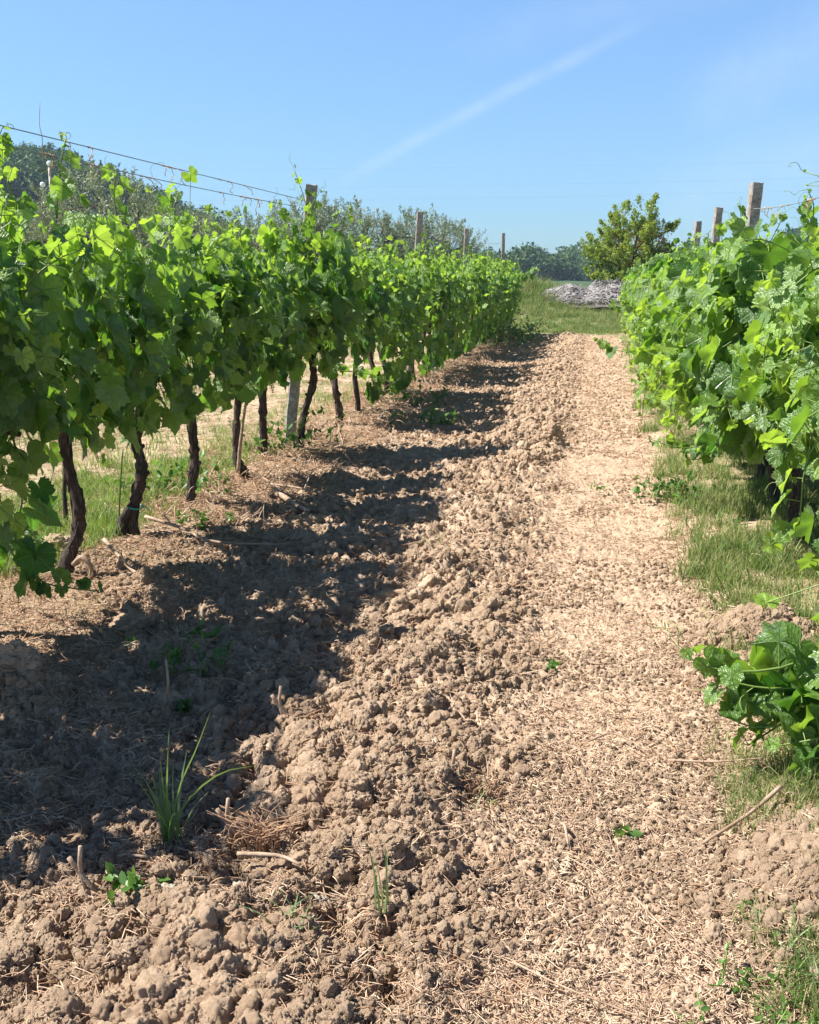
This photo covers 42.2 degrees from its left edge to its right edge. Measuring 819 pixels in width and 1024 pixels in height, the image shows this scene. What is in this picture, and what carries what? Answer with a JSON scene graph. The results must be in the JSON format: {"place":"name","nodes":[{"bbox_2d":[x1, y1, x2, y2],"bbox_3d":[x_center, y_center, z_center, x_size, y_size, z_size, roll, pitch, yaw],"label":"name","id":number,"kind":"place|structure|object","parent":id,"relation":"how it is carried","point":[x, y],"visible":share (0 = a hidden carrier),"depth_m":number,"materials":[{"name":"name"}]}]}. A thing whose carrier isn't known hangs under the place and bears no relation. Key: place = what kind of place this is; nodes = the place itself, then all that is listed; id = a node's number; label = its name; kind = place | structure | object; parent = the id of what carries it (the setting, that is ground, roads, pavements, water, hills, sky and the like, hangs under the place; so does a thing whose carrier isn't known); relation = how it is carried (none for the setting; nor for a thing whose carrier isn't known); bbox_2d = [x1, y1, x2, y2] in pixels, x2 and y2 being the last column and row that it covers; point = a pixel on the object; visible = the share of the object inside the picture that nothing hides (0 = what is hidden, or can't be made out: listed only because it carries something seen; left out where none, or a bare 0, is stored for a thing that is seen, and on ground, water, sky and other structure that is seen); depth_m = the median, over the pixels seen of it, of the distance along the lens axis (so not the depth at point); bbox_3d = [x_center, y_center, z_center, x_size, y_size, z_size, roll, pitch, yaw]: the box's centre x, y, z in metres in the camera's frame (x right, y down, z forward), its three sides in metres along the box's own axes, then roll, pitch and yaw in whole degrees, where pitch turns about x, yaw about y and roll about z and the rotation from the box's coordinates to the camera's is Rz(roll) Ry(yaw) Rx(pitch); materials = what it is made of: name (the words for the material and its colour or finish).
{"place":"outdoors","nodes":[
{"label":"outdoors","id":0,"kind":"place"},
{"bbox_2d":[0,143,296,215],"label":"trellis wire","id":1,"kind":"object","parent":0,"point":[86,163],"visible":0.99,"depth_m":5.52,"materials":[{"name":"metal"}]},
{"bbox_2d":[2,192,602,287],"bbox_3d":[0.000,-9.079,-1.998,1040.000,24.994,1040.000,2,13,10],"label":"hills","id":2,"kind":"structure","parent":0,"point":[585,283],"depth_m":164.60,"materials":[{"name":"plant"}]},
{"bbox_2d":[0,141,812,281],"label":"woodland","id":3,"kind":"object","parent":2,"relation":"on","point":[568,264],"visible":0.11,"depth_m":198.12,"materials":[{"name":"plant"}]},
{"bbox_2d":[0,296,818,1023],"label":"ground","id":4,"kind":"structure","parent":0,"point":[578,638],"depth_m":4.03,"materials":[{"name":"soil"}]},
{"bbox_2d":[0,638,42,677],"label":"soil clod","id":5,"kind":"object","parent":4,"relation":"on","point":[15,653],"visible":0.84,"depth_m":3.39,"materials":[{"name":"soil"}]},
{"bbox_2d":[0,193,53,536],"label":"grapevine","id":6,"kind":"object","parent":4,"relation":"on","point":[13,319],"visible":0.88,"depth_m":3.42,"materials":[{"name":"green plant"}]},
{"bbox_2d":[0,198,93,272],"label":"olive tree","id":7,"kind":"object","parent":4,"relation":"on","point":[35,236],"visible":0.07,"depth_m":22.36,"materials":[{"name":"green plant"}]},
{"bbox_2d":[43,533,69,548],"bbox_3d":[-1.704,0.158,5.117,0.204,0.116,0.073,2,13,10],"label":"soil clod","id":8,"kind":"object","parent":4,"relation":"on","point":[63,541],"visible":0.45,"depth_m":5.08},
{"bbox_2d":[62,469,68,519],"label":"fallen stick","id":9,"kind":"object","parent":4,"relation":"on","point":[64,498],"visible":0.64,"depth_m":5.95,"materials":[{"name":"wood"}]},
{"bbox_2d":[0,143,136,602],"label":"grapevine","id":10,"kind":"object","parent":4,"relation":"on","point":[36,280],"visible":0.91,"depth_m":3.95,"materials":[{"name":"green plant"}]},
{"bbox_2d":[0,154,173,272],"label":"olive tree","id":11,"kind":"object","parent":4,"relation":"on","point":[135,212],"visible":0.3,"depth_m":21.83,"materials":[{"name":"green plant"}]},
{"bbox_2d":[67,845,115,906],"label":"stubble tuft","id":12,"kind":"object","parent":4,"relation":"on","point":[84,879],"visible":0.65,"depth_m":2.33,"materials":[{"name":"plant"}]},
{"bbox_2d":[0,123,209,578],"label":"grapevine","id":13,"kind":"object","parent":4,"relation":"on","point":[111,334],"visible":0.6,"depth_m":4.61,"materials":[{"name":"green plant"}]},
{"bbox_2d":[54,846,159,858],"bbox_3d":[-0.740,0.811,2.526,0.322,0.029,0.011,3,13,15],"label":"fallen stick","id":14,"kind":"object","parent":4,"relation":"on","point":[115,853],"visible":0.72,"depth_m":2.50,"materials":[{"name":"wood"}]},
{"bbox_2d":[102,538,143,573],"bbox_3d":[-1.250,0.209,4.793,0.154,0.106,0.602,-9,16,-37],"label":"fallen stick","id":15,"kind":"object","parent":4,"relation":"on","point":[117,554],"visible":0.69,"depth_m":4.86,"materials":[{"name":"wood"}]},
{"bbox_2d":[113,557,142,570],"bbox_3d":[-1.320,0.258,4.973,0.152,0.100,0.090,2,13,10],"label":"soil clod","id":16,"kind":"object","parent":4,"relation":"on","point":[130,562],"visible":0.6,"depth_m":4.94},
{"bbox_2d":[109,608,155,634],"bbox_3d":[-1.117,0.456,4.224,0.197,0.130,0.166,2,13,10],"label":"soil clod","id":17,"kind":"object","parent":4,"relation":"on","point":[135,620],"visible":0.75,"depth_m":4.20,"materials":[{"name":"soil"}]},
{"bbox_2d":[1,156,267,535],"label":"grapevine","id":18,"kind":"object","parent":4,"relation":"on","point":[189,301],"visible":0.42,"depth_m":5.37,"materials":[{"name":"green plant"}]},
{"bbox_2d":[103,861,170,903],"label":"leafy weed","id":19,"kind":"object","parent":4,"relation":"on","point":[132,880],"visible":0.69,"depth_m":2.33,"materials":[{"name":"plant"}]},
{"bbox_2d":[105,450,232,499],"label":"leafy weed","id":20,"kind":"object","parent":4,"relation":"on","point":[199,482],"visible":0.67,"depth_m":6.70,"materials":[{"name":"plant"}]},
{"bbox_2d":[124,618,232,678],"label":"leafy weed","id":21,"kind":"object","parent":4,"relation":"on","point":[175,652],"visible":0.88,"depth_m":3.79,"materials":[{"name":"plant"}]},
{"bbox_2d":[127,196,236,256],"bbox_3d":[-5.436,-5.696,25.226,2.775,3.497,3.090,-2,13,-9],"label":"olive tree","id":22,"kind":"object","parent":4,"relation":"on","point":[200,210],"visible":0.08,"depth_m":24.71,"materials":[{"name":"green plant"}]},
{"bbox_2d":[174,697,191,712],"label":"leafy weed","id":23,"kind":"object","parent":4,"relation":"on","point":[181,704],"visible":0.96,"depth_m":3.48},
{"bbox_2d":[131,716,256,851],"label":"grass tuft","id":24,"kind":"object","parent":4,"relation":"on","point":[167,825],"visible":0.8,"depth_m":2.59,"materials":[{"name":"plant"}]},
{"bbox_2d":[109,164,298,504],"bbox_3d":[-1.262,-0.967,6.201,1.351,2.058,1.272,2,13,10],"label":"grapevine","id":25,"kind":"object","parent":4,"relation":"on","point":[233,265],"visible":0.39,"depth_m":6.00,"materials":[{"name":"green plant"}]},
{"bbox_2d":[173,507,236,530],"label":"leafy weed","id":26,"kind":"object","parent":4,"relation":"on","point":[203,519],"visible":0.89,"depth_m":5.93,"materials":[{"name":"plant"}]},
{"bbox_2d":[165,206,261,251],"bbox_3d":[-5.059,-6.463,28.460,3.153,3.445,2.909,-5,13,-20],"label":"olive tree","id":27,"kind":"object","parent":4,"relation":"on","point":[231,219],"visible":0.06,"depth_m":28.24,"materials":[{"name":"green plant"}]},
{"bbox_2d":[144,507,287,546],"bbox_3d":[-1.053,0.090,5.470,0.878,0.157,0.187,5,13,23],"label":"fallen stick","id":28,"kind":"object","parent":4,"relation":"on","point":[186,530],"visible":1,"depth_m":5.43,"materials":[{"name":"wood"}]},
{"bbox_2d":[183,204,330,479],"bbox_3d":[-1.121,-1.083,7.074,1.111,1.910,0.978,2,13,10],"label":"grapevine","id":29,"kind":"object","parent":4,"relation":"on","point":[277,359],"visible":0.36,"depth_m":7.00,"materials":[{"name":"green plant"}]},
{"bbox_2d":[206,798,323,856],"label":"stubble tuft","id":30,"kind":"object","parent":4,"relation":"on","point":[263,834],"visible":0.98,"depth_m":2.56,"materials":[{"name":"plant"}]},
{"bbox_2d":[192,188,339,455],"bbox_3d":[-1.027,-1.394,7.917,1.433,2.158,1.142,-7,14,-30],"label":"grapevine","id":31,"kind":"object","parent":4,"relation":"on","point":[305,270],"visible":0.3,"depth_m":7.83,"materials":[{"name":"green plant"}]},
{"bbox_2d":[237,851,300,865],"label":"fallen stick","id":32,"kind":"object","parent":4,"relation":"on","point":[258,854],"visible":1,"depth_m":2.47,"materials":[{"name":"wood"}]},
{"bbox_2d":[231,209,314,258],"bbox_3d":[-3.771,-6.244,27.806,2.980,3.312,2.982,0,12,-1],"label":"olive tree","id":33,"kind":"object","parent":4,"relation":"on","point":[247,223],"visible":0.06,"depth_m":27.26,"materials":[{"name":"green plant"}]},
{"bbox_2d":[235,887,330,930],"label":"grass sprig","id":34,"kind":"object","parent":4,"relation":"on","point":[294,912],"depth_m":2.25,"materials":[{"name":"plant"}]},
{"bbox_2d":[228,406,344,455],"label":"leafy weed","id":35,"kind":"object","parent":4,"relation":"on","point":[291,437],"visible":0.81,"depth_m":8.31,"materials":[{"name":"plant"}]},
{"bbox_2d":[272,487,310,512],"bbox_3d":[-0.723,-0.074,6.449,0.039,0.068,0.521,-7,14,-28],"label":"fallen stick","id":36,"kind":"object","parent":4,"relation":"on","point":[285,497],"visible":0.95,"depth_m":6.44,"materials":[{"name":"wood"}]},
{"bbox_2d":[284,184,317,445],"bbox_3d":[-0.879,-1.497,8.491,0.096,2.164,0.096,7,14,0],"label":"trellis post","id":37,"kind":"object","parent":4,"relation":"on","point":[292,401],"visible":0.34,"depth_m":8.59,"materials":[{"name":"wood"}]},
{"bbox_2d":[0,110,296,204],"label":"trellis wire","id":38,"kind":"object","parent":37,"relation":"attached to","point":[133,158],"visible":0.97,"depth_m":5.29,"materials":[{"name":"metal"}]},
{"bbox_2d":[270,686,334,721],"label":"stubble tuft","id":39,"kind":"object","parent":4,"relation":"on","point":[278,703],"visible":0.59,"depth_m":3.26,"materials":[{"name":"plant"}]},
{"bbox_2d":[209,154,404,450],"bbox_3d":[-0.713,-1.572,8.278,1.650,2.360,1.126,-6,14,-26],"label":"grapevine","id":40,"kind":"object","parent":4,"relation":"on","point":[344,292],"visible":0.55,"depth_m":8.12,"materials":[{"name":"green plant"}]},
{"bbox_2d":[253,194,366,261],"bbox_3d":[-2.961,-7.083,29.987,3.342,3.783,3.002,9,15,36],"label":"olive tree","id":41,"kind":"object","parent":4,"relation":"on","point":[295,211],"visible":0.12,"depth_m":29.54,"materials":[{"name":"green plant"}]},
{"bbox_2d":[283,191,392,270],"bbox_3d":[-2.060,-6.798,29.057,3.206,3.796,3.475,6,14,25],"label":"olive tree","id":42,"kind":"object","parent":4,"relation":"on","point":[322,217],"visible":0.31,"depth_m":28.41,"materials":[{"name":"green plant"}]},
{"bbox_2d":[290,231,402,423],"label":"grapevine","id":43,"kind":"object","parent":4,"relation":"on","point":[376,298],"visible":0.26,"depth_m":9.67,"materials":[{"name":"green plant"}]},
{"bbox_2d":[312,235,430,411],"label":"grapevine","id":44,"kind":"object","parent":4,"relation":"on","point":[389,343],"visible":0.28,"depth_m":10.40,"materials":[{"name":"green plant"}]},
{"bbox_2d":[343,832,410,943],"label":"grass sprig","id":45,"kind":"object","parent":4,"relation":"on","point":[377,892],"depth_m":2.29,"materials":[{"name":"plant"}]},
{"bbox_2d":[344,239,428,402],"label":"grapevine","id":46,"kind":"object","parent":4,"relation":"on","point":[399,367],"visible":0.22,"depth_m":11.38,"materials":[{"name":"green plant"}]},
{"bbox_2d":[341,207,436,267],"bbox_3d":[-0.859,-6.859,29.842,3.011,3.347,3.013,-12,17,-43],"label":"olive tree","id":47,"kind":"object","parent":4,"relation":"on","point":[402,236],"visible":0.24,"depth_m":29.17,"materials":[{"name":"green plant"}]},
{"bbox_2d":[346,234,442,393],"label":"grapevine","id":48,"kind":"object","parent":4,"relation":"on","point":[429,295],"visible":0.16,"depth_m":12.15,"materials":[{"name":"green plant"}]},
{"bbox_2d":[0,334,818,1023],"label":"straw litter","id":49,"kind":"object","parent":4,"relation":"on","point":[650,938],"visible":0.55,"depth_m":2.82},
{"bbox_2d":[408,212,422,372],"bbox_3d":[0.069,-2.767,13.943,0.096,2.277,0.096,4,12,1],"label":"trellis post","id":50,"kind":"object","parent":4,"relation":"on","point":[419,225],"visible":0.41,"depth_m":13.72,"materials":[{"name":"wood"}]},
{"bbox_2d":[369,203,465,261],"bbox_3d":[0.135,-7.211,30.741,2.942,3.331,2.643,-1,12,-6],"label":"olive tree","id":51,"kind":"object","parent":4,"relation":"on","point":[431,219],"visible":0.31,"depth_m":30.01,"materials":[{"name":"green plant"}]},
{"bbox_2d":[385,384,449,405],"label":"leafy weed","id":52,"kind":"object","parent":4,"relation":"on","point":[407,395],"visible":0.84,"depth_m":11.66,"materials":[{"name":"plant"}]},
{"bbox_2d":[377,232,460,381],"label":"grapevine","id":53,"kind":"object","parent":4,"relation":"on","point":[436,342],"visible":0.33,"depth_m":13.65,"materials":[{"name":"green plant"}]},
{"bbox_2d":[389,405,457,427],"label":"leafy weed","id":54,"kind":"object","parent":4,"relation":"on","point":[443,421],"visible":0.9,"depth_m":10.13,"materials":[{"name":"plant"}]},
{"bbox_2d":[393,239,470,374],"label":"grapevine","id":55,"kind":"object","parent":4,"relation":"on","point":[457,326],"visible":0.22,"depth_m":14.49,"materials":[{"name":"green plant"}]},
{"bbox_2d":[421,249,476,359],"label":"grapevine","id":56,"kind":"object","parent":4,"relation":"on","point":[457,354],"visible":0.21,"depth_m":16.18,"materials":[{"name":"green plant"}]},
{"bbox_2d":[412,213,487,266],"bbox_3d":[1.194,-7.573,31.925,2.375,2.812,2.574,-4,13,-17],"label":"olive tree","id":57,"kind":"object","parent":4,"relation":"on","point":[475,249],"visible":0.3,"depth_m":31.49,"materials":[{"name":"green plant"}]},
{"bbox_2d":[428,255,477,365],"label":"grapevine","id":58,"kind":"object","parent":4,"relation":"on","point":[463,283],"visible":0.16,"depth_m":15.27,"materials":[{"name":"green plant"}]},
{"bbox_2d":[431,240,495,358],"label":"grapevine","id":59,"kind":"object","parent":4,"relation":"on","point":[478,295],"visible":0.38,"depth_m":17.68,"materials":[{"name":"green plant"}]},
{"bbox_2d":[455,246,496,347],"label":"grapevine","id":60,"kind":"object","parent":4,"relation":"on","point":[493,306],"visible":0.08,"depth_m":18.57,"materials":[{"name":"green plant"}]},
{"bbox_2d":[456,244,498,345],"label":"grapevine","id":61,"kind":"object","parent":4,"relation":"on","point":[483,272],"visible":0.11,"depth_m":19.33,"materials":[{"name":"green plant"}]},
{"bbox_2d":[460,256,504,338],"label":"grapevine","id":62,"kind":"object","parent":4,"relation":"on","point":[489,334],"visible":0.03,"depth_m":21.01,"materials":[{"name":"green plant"}]},
{"bbox_2d":[461,247,514,337],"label":"grapevine","id":63,"kind":"object","parent":4,"relation":"on","point":[504,280],"visible":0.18,"depth_m":21.75,"materials":[{"name":"green plant"}]},
{"bbox_2d":[442,749,536,797],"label":"stubble tuft","id":64,"kind":"object","parent":4,"relation":"on","point":[470,789],"visible":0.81,"depth_m":2.84,"materials":[{"name":"plant"}]},
{"bbox_2d":[467,781,513,812],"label":"grass sprig","id":65,"kind":"object","parent":4,"relation":"on","point":[496,803],"depth_m":2.79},
{"bbox_2d":[471,261,510,344],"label":"grapevine","id":66,"kind":"object","parent":4,"relation":"on","point":[492,318],"visible":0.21,"depth_m":20.10,"materials":[{"name":"green plant"}]},
{"bbox_2d":[470,252,513,337],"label":"grapevine","id":67,"kind":"object","parent":4,"relation":"on","point":[503,312],"visible":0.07,"depth_m":22.63,"materials":[{"name":"green plant"}]},
{"bbox_2d":[480,321,538,347],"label":"leafy weed","id":68,"kind":"object","parent":4,"relation":"on","point":[499,339],"visible":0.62,"depth_m":21.23,"materials":[{"name":"plant"}]},
{"bbox_2d":[483,252,540,315],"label":"grapevine","id":69,"kind":"object","parent":4,"relation":"on","point":[529,273],"visible":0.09,"depth_m":25.51,"materials":[{"name":"green plant"}]},
{"bbox_2d":[503,260,522,327],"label":"grapevine","id":70,"kind":"object","parent":4,"relation":"on","point":[511,314],"visible":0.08,"depth_m":24.99,"materials":[{"name":"green plant"}]},
{"bbox_2d":[503,264,524,328],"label":"grapevine","id":71,"kind":"object","parent":4,"relation":"on","point":[506,320],"visible":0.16,"depth_m":24.12,"materials":[{"name":"green plant"}]},
{"bbox_2d":[496,313,555,341],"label":"leafy weed","id":72,"kind":"object","parent":4,"relation":"on","point":[516,331],"visible":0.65,"depth_m":23.05,"materials":[{"name":"plant"}]},
{"bbox_2d":[539,423,564,439],"bbox_3d":[1.151,-0.639,8.646,0.224,0.174,0.159,2,13,10],"label":"soil clod","id":73,"kind":"object","parent":4,"relation":"on","point":[553,429],"visible":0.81,"depth_m":8.62,"materials":[{"name":"soil"}]},
{"bbox_2d":[512,960,645,1019],"bbox_3d":[0.321,0.931,2.064,0.296,0.013,0.017,10,16,37],"label":"fallen stick","id":74,"kind":"object","parent":4,"relation":"on","point":[534,972],"visible":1,"depth_m":2.06,"materials":[{"name":"wood"}]},
{"bbox_2d":[539,278,622,307],"bbox_3d":[5.081,-6.516,31.542,3.600,0.890,2.600,2,13,10],"label":"brush pile","id":75,"kind":"object","parent":4,"relation":"on","point":[606,292],"visible":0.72,"depth_m":30.95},
{"bbox_2d":[609,824,642,838],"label":"leafy weed","id":76,"kind":"object","parent":4,"relation":"on","point":[633,833],"visible":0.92,"depth_m":2.66,"materials":[{"name":"plant"}]},
{"bbox_2d":[579,192,680,281],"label":"dense bush","id":77,"kind":"object","parent":4,"relation":"on","point":[645,230],"visible":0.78,"depth_m":33.81,"materials":[{"name":"green plant"}]},
{"bbox_2d":[619,256,649,315],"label":"grapevine","id":78,"kind":"object","parent":4,"relation":"on","point":[634,277],"visible":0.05,"depth_m":20.10,"materials":[{"name":"green plant"}]},
{"bbox_2d":[593,252,683,376],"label":"grapevine","id":79,"kind":"object","parent":4,"relation":"on","point":[610,351],"visible":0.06,"depth_m":10.67,"materials":[{"name":"green plant"}]},
{"bbox_2d":[590,471,716,503],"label":"leafy weed","id":80,"kind":"object","parent":4,"relation":"on","point":[657,489],"visible":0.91,"depth_m":6.59,"materials":[{"name":"plant"}]},
{"bbox_2d":[620,238,690,346],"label":"grapevine","id":81,"kind":"object","parent":4,"relation":"on","point":[655,263],"visible":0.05,"depth_m":11.65,"materials":[{"name":"green plant"}]},
{"bbox_2d":[626,233,704,375],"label":"grapevine","id":82,"kind":"object","parent":4,"relation":"on","point":[630,324],"visible":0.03,"depth_m":12.75,"materials":[{"name":"green plant"}]},
{"bbox_2d":[637,232,707,380],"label":"grapevine","id":83,"kind":"object","parent":4,"relation":"on","point":[652,295],"depth_m":9.49,"materials":[{"name":"green plant"}]},
{"bbox_2d":[632,895,720,977],"bbox_3d":[0.551,0.888,2.240,0.020,0.017,0.314,-5,13,-20],"label":"fallen stick","id":84,"kind":"object","parent":4,"relation":"on","point":[656,920],"visible":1,"depth_m":2.23,"materials":[{"name":"wood"}]},
{"bbox_2d":[600,204,795,417],"bbox_3d":[2.530,-1.443,8.465,1.941,1.929,1.371,-1,12,-4],"label":"grapevine","id":85,"kind":"object","parent":4,"relation":"on","point":[773,222],"visible":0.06,"depth_m":8.65,"materials":[{"name":"green plant"}]},
{"bbox_2d":[635,242,769,380],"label":"grapevine","id":86,"kind":"object","parent":4,"relation":"on","point":[646,311],"visible":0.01,"depth_m":10.33,"materials":[{"name":"green plant"}]},
{"bbox_2d":[626,223,805,479],"bbox_3d":[2.266,-0.979,6.801,1.700,1.715,1.391,6,14,25],"label":"grapevine","id":87,"kind":"object","parent":4,"relation":"on","point":[680,396],"visible":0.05,"depth_m":6.79,"materials":[{"name":"green plant"}]},
{"bbox_2d":[709,207,723,251],"bbox_3d":[3.223,-2.193,11.501,0.096,2.147,0.096,4,12,1],"label":"trellis post","id":88,"kind":"object","parent":4,"relation":"on","point":[717,219],"visible":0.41,"depth_m":11.28,"materials":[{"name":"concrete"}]},
{"bbox_2d":[615,188,818,507],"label":"grapevine","id":89,"kind":"object","parent":4,"relation":"on","point":[643,359],"visible":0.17,"depth_m":6.00,"materials":[{"name":"green plant"}]},
{"bbox_2d":[668,757,770,770],"bbox_3d":[0.894,0.693,2.996,0.294,0.060,0.130,9,15,35],"label":"fallen stick","id":90,"kind":"object","parent":4,"relation":"on","point":[695,761],"visible":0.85,"depth_m":3.00,"materials":[{"name":"wood"}]},
{"bbox_2d":[630,162,818,541],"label":"grapevine","id":91,"kind":"object","parent":4,"relation":"on","point":[699,357],"visible":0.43,"depth_m":5.09,"materials":[{"name":"green plant"}]},
{"bbox_2d":[646,226,818,784],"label":"grapevine","id":92,"kind":"object","parent":4,"relation":"on","point":[777,680],"visible":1,"depth_m":2.85,"materials":[{"name":"green plant"}]},
{"bbox_2d":[651,197,813,456],"bbox_3d":[2.596,-1.291,7.688,1.700,1.946,1.351,2,13,10],"label":"grapevine","id":93,"kind":"object","parent":4,"relation":"on","point":[742,209],"visible":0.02,"depth_m":7.72,"materials":[{"name":"green plant"}]},
{"bbox_2d":[702,784,782,844],"bbox_3d":[0.824,0.745,2.611,0.259,0.096,0.022,-7,14,-29],"label":"fallen stick","id":94,"kind":"object","parent":4,"relation":"on","point":[771,794],"visible":0.98,"depth_m":2.60,"materials":[{"name":"wood"}]},
{"bbox_2d":[677,217,813,490],"bbox_3d":[1.827,-0.411,4.459,1.353,1.643,1.350,2,13,10],"label":"grapevine","id":95,"kind":"object","parent":4,"relation":"on","point":[745,406],"visible":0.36,"depth_m":4.66,"materials":[{"name":"green plant"}]},
{"bbox_2d":[673,898,818,1023],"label":"leafy weed","id":96,"kind":"object","parent":4,"relation":"on","point":[736,989],"visible":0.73,"depth_m":2.04,"materials":[{"name":"plant"}]},
{"bbox_2d":[745,182,763,237],"bbox_3d":[2.637,-1.516,8.469,0.104,2.137,0.104,3,13,1],"label":"trellis post","id":97,"kind":"object","parent":4,"relation":"on","point":[755,192],"visible":0.16,"depth_m":8.23,"materials":[{"name":"concrete"}]},
{"bbox_2d":[719,244,818,598],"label":"grapevine","id":98,"kind":"object","parent":4,"relation":"on","point":[806,379],"visible":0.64,"depth_m":3.75,"materials":[{"name":"green plant"}]},
{"bbox_2d":[728,895,818,989],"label":"grass tuft","id":99,"kind":"object","parent":4,"relation":"on","point":[793,941],"visible":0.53,"depth_m":2.12,"materials":[{"name":"plant"}]},
{"bbox_2d":[0,280,818,937],"label":"grass","id":100,"kind":"structure","parent":0,"point":[85,478],"depth_m":6.71,"materials":[{"name":"plant"}]},
{"bbox_2d":[0,0,818,254],"label":"sky","id":101,"kind":"structure","parent":0,"point":[386,95],"materials":[{"name":"blue"}]},
{"bbox_2d":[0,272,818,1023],"label":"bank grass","id":102,"kind":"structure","parent":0,"point":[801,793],"depth_m":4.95,"materials":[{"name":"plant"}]},
{"bbox_2d":[621,335,818,1023],"label":"verge grass","id":103,"kind":"structure","parent":0,"point":[627,335],"depth_m":3.71,"materials":[{"name":"plant"}]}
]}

